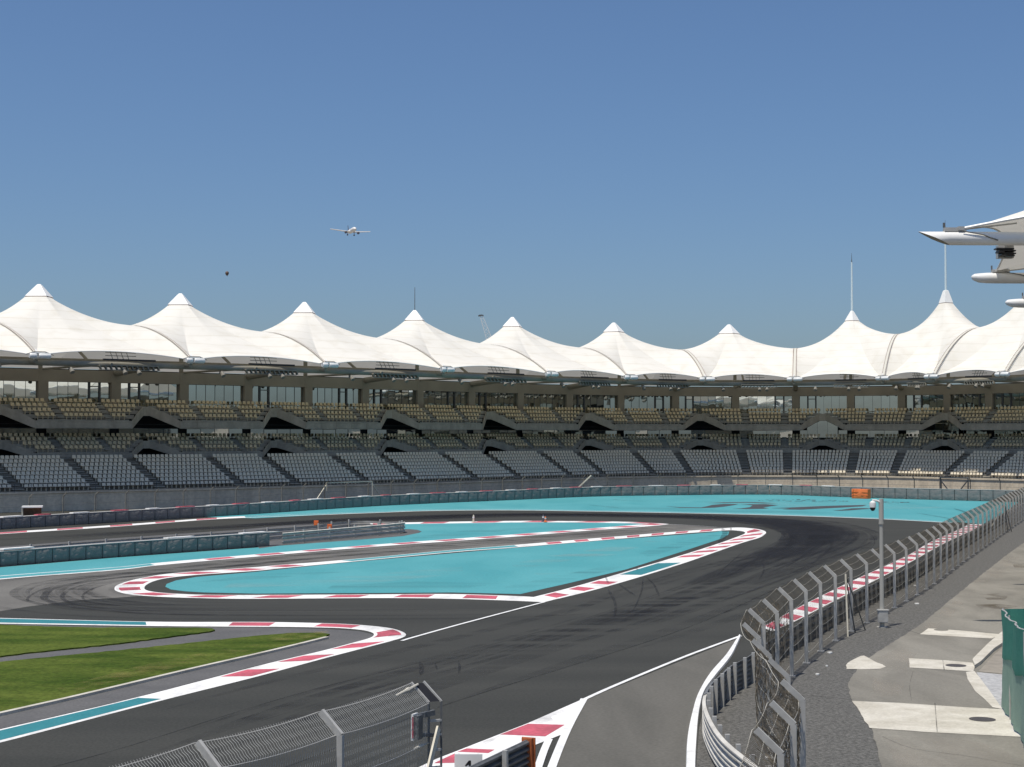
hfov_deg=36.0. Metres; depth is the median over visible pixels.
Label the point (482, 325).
tower crane
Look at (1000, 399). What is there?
window
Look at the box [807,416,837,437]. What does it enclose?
window
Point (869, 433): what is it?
window
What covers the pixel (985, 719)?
manhole cover
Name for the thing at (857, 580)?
fence kerb
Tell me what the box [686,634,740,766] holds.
exit road kerb
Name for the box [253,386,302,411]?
window
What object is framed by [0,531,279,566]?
crash barrier
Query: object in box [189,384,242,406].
window
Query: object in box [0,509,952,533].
kerb
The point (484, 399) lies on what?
window
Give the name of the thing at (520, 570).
runoff area
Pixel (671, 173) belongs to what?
sky
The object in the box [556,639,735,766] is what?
pit exit
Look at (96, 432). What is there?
window
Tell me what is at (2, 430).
window
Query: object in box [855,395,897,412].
window
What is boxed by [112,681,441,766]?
debris fence
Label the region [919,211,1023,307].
stand canopy
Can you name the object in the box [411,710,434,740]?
signal panel
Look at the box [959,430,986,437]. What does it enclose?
window
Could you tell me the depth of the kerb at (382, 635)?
61.59 m
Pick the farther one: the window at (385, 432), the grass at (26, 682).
the window at (385, 432)
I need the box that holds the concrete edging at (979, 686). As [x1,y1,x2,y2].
[966,671,1001,708]
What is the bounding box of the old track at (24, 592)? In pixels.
[0,524,719,610]
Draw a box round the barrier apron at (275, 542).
[0,521,420,550]
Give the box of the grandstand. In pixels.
[0,226,1023,512]
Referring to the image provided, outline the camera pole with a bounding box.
[869,499,888,627]
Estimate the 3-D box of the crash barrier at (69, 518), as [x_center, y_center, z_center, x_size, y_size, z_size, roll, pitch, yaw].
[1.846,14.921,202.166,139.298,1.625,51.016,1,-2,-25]
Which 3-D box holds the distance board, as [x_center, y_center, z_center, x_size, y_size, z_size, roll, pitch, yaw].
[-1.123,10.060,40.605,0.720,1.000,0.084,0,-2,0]
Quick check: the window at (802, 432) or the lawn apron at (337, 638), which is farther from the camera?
the window at (802, 432)
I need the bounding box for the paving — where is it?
[976,672,1001,707]
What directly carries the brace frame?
on the runoff area
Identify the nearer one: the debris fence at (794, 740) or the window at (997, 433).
the debris fence at (794, 740)
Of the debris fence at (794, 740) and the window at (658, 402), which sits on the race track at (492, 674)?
the debris fence at (794, 740)
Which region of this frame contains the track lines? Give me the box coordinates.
[400,524,737,766]
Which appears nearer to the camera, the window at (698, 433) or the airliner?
the window at (698, 433)
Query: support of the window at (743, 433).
in the grandstand
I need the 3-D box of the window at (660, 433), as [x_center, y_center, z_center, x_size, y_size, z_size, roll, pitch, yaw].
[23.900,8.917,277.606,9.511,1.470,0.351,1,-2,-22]
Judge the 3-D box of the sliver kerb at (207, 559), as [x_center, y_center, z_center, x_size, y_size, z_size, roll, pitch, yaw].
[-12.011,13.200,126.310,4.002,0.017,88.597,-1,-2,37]
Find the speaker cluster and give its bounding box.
[994,245,1015,258]
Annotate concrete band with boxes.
[846,656,885,668]
[852,701,1020,736]
[909,658,974,670]
[921,628,997,637]
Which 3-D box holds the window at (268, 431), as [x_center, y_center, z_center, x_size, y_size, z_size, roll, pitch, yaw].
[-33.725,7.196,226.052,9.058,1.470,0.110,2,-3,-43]
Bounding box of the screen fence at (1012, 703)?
[1001,608,1023,745]
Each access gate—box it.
[317,481,379,497]
[939,477,968,488]
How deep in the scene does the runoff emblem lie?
200.58 m
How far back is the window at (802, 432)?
277.87 m
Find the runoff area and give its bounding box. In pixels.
[0,494,1017,593]
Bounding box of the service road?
[848,543,1023,766]
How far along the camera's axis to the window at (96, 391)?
207.00 m
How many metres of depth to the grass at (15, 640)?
70.12 m
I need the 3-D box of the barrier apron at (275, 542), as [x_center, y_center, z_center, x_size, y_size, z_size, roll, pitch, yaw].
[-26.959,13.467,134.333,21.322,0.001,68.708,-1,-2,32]
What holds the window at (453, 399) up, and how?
in the grandstand
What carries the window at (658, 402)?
in the grandstand
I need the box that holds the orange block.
[852,489,870,498]
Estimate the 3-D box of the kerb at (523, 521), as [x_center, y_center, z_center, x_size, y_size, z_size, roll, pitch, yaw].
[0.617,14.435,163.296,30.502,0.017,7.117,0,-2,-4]
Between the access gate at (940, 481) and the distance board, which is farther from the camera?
the access gate at (940, 481)
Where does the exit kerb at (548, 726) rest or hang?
on the race track at (492, 674)
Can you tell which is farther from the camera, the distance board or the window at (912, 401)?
the window at (912, 401)
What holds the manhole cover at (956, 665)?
on the concrete band at (927, 663)
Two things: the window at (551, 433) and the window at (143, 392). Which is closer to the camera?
the window at (143, 392)
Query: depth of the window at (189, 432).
219.17 m
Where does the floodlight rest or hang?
hanging from the grandstand
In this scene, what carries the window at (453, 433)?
in the grandstand
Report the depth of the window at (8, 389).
202.35 m
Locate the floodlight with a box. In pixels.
[68,367,74,373]
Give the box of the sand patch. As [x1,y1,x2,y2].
[979,648,1002,673]
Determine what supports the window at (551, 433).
in the grandstand
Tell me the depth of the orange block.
225.67 m
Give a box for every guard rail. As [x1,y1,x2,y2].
[25,519,404,548]
[469,737,535,766]
[702,514,1005,766]
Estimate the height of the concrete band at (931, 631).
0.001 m
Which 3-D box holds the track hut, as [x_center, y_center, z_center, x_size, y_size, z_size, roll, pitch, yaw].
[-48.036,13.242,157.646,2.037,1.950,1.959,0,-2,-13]
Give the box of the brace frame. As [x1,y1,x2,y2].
[579,475,603,486]
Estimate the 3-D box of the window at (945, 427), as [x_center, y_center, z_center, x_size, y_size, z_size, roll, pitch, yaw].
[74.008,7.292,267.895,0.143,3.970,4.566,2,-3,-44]
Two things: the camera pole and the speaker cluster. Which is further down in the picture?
the camera pole
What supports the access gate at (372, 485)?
attached to the debris fence at (414, 488)
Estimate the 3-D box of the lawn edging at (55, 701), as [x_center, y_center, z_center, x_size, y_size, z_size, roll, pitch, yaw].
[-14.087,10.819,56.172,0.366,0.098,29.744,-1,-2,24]
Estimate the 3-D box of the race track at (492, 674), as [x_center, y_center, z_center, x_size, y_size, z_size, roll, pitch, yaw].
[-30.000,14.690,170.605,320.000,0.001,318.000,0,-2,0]
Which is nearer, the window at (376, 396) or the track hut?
the track hut
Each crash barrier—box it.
[0,484,1023,529]
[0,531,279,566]
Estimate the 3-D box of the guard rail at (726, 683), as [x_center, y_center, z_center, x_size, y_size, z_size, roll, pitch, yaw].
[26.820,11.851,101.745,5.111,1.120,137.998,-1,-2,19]
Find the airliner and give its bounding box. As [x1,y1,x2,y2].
[331,227,369,235]
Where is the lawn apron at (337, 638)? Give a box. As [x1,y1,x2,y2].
[0,624,373,728]
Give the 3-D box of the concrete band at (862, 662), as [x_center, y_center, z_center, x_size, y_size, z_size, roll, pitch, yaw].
[13.710,11.049,62.416,1.673,0.001,3.774,0,-2,0]
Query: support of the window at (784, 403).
in the grandstand
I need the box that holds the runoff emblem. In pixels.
[668,499,908,510]
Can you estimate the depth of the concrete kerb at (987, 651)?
65.13 m
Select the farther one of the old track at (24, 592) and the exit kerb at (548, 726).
the old track at (24, 592)
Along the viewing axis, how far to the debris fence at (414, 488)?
209.84 m
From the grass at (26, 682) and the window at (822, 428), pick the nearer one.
the grass at (26, 682)
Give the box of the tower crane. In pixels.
[478,314,490,339]
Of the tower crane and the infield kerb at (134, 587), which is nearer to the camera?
the infield kerb at (134, 587)
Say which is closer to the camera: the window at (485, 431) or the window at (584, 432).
the window at (485, 431)
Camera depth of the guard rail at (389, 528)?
137.09 m
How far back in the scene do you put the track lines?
49.80 m
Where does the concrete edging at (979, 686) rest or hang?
on the service road
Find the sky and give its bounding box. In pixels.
[0,0,1023,386]
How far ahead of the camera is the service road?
58.48 m
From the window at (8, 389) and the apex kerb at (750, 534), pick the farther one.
the window at (8, 389)
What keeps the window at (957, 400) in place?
in the grandstand
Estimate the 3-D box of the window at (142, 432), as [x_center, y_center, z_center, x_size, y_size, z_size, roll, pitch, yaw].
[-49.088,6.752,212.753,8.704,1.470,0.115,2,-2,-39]
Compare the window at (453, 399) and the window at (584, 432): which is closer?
the window at (453, 399)
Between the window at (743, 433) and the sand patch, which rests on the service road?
the sand patch
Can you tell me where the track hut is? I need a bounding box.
[21,505,42,515]
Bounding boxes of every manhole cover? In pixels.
[946,664,965,666]
[969,717,995,721]
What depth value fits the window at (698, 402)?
280.60 m
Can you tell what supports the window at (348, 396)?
in the grandstand
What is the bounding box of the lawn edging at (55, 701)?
[0,636,328,715]
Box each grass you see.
[0,624,214,657]
[0,632,329,711]
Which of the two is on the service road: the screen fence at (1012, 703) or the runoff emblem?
the screen fence at (1012, 703)
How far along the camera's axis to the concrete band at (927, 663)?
61.76 m
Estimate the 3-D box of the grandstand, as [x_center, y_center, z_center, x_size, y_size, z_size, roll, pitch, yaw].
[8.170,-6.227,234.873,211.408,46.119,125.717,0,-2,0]
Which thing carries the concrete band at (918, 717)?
on the service road
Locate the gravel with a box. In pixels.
[696,502,1023,766]
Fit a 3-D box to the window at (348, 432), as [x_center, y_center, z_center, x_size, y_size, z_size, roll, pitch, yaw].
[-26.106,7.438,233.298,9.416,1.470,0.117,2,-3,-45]
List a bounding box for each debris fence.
[0,473,1023,513]
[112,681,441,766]
[740,487,1023,766]
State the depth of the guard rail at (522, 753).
40.58 m
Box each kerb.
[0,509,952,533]
[0,524,665,578]
[0,618,405,741]
[114,528,730,601]
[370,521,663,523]
[420,701,578,766]
[535,527,765,601]
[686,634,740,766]
[766,524,981,630]
[973,632,1001,667]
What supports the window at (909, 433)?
in the grandstand
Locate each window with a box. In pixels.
[0,380,36,404]
[0,428,36,438]
[46,428,109,438]
[48,381,109,409]
[119,428,177,438]
[121,383,177,406]
[186,429,242,438]
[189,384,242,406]
[250,428,302,438]
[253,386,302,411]
[310,429,360,438]
[313,388,360,408]
[367,429,415,438]
[369,389,415,409]
[421,430,467,438]
[424,391,466,410]
[473,429,516,437]
[475,392,515,414]
[522,430,565,437]
[524,394,564,411]
[571,430,616,437]
[573,395,616,415]
[624,430,671,437]
[625,396,671,412]
[679,396,731,416]
[679,430,731,437]
[739,396,791,416]
[739,430,792,437]
[800,396,846,413]
[800,430,846,437]
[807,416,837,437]
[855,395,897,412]
[855,430,897,437]
[906,395,942,412]
[906,430,934,437]
[935,415,958,437]
[951,394,984,415]
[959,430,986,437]
[994,393,1023,411]
[994,430,1023,437]
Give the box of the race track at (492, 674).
[0,490,975,766]
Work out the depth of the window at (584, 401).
272.76 m
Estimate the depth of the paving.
57.01 m
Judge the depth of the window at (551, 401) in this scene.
266.18 m
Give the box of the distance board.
[454,754,481,766]
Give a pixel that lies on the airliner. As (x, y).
(351, 230)
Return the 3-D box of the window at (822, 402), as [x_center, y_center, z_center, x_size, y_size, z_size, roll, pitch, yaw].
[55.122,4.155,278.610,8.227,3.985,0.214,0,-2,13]

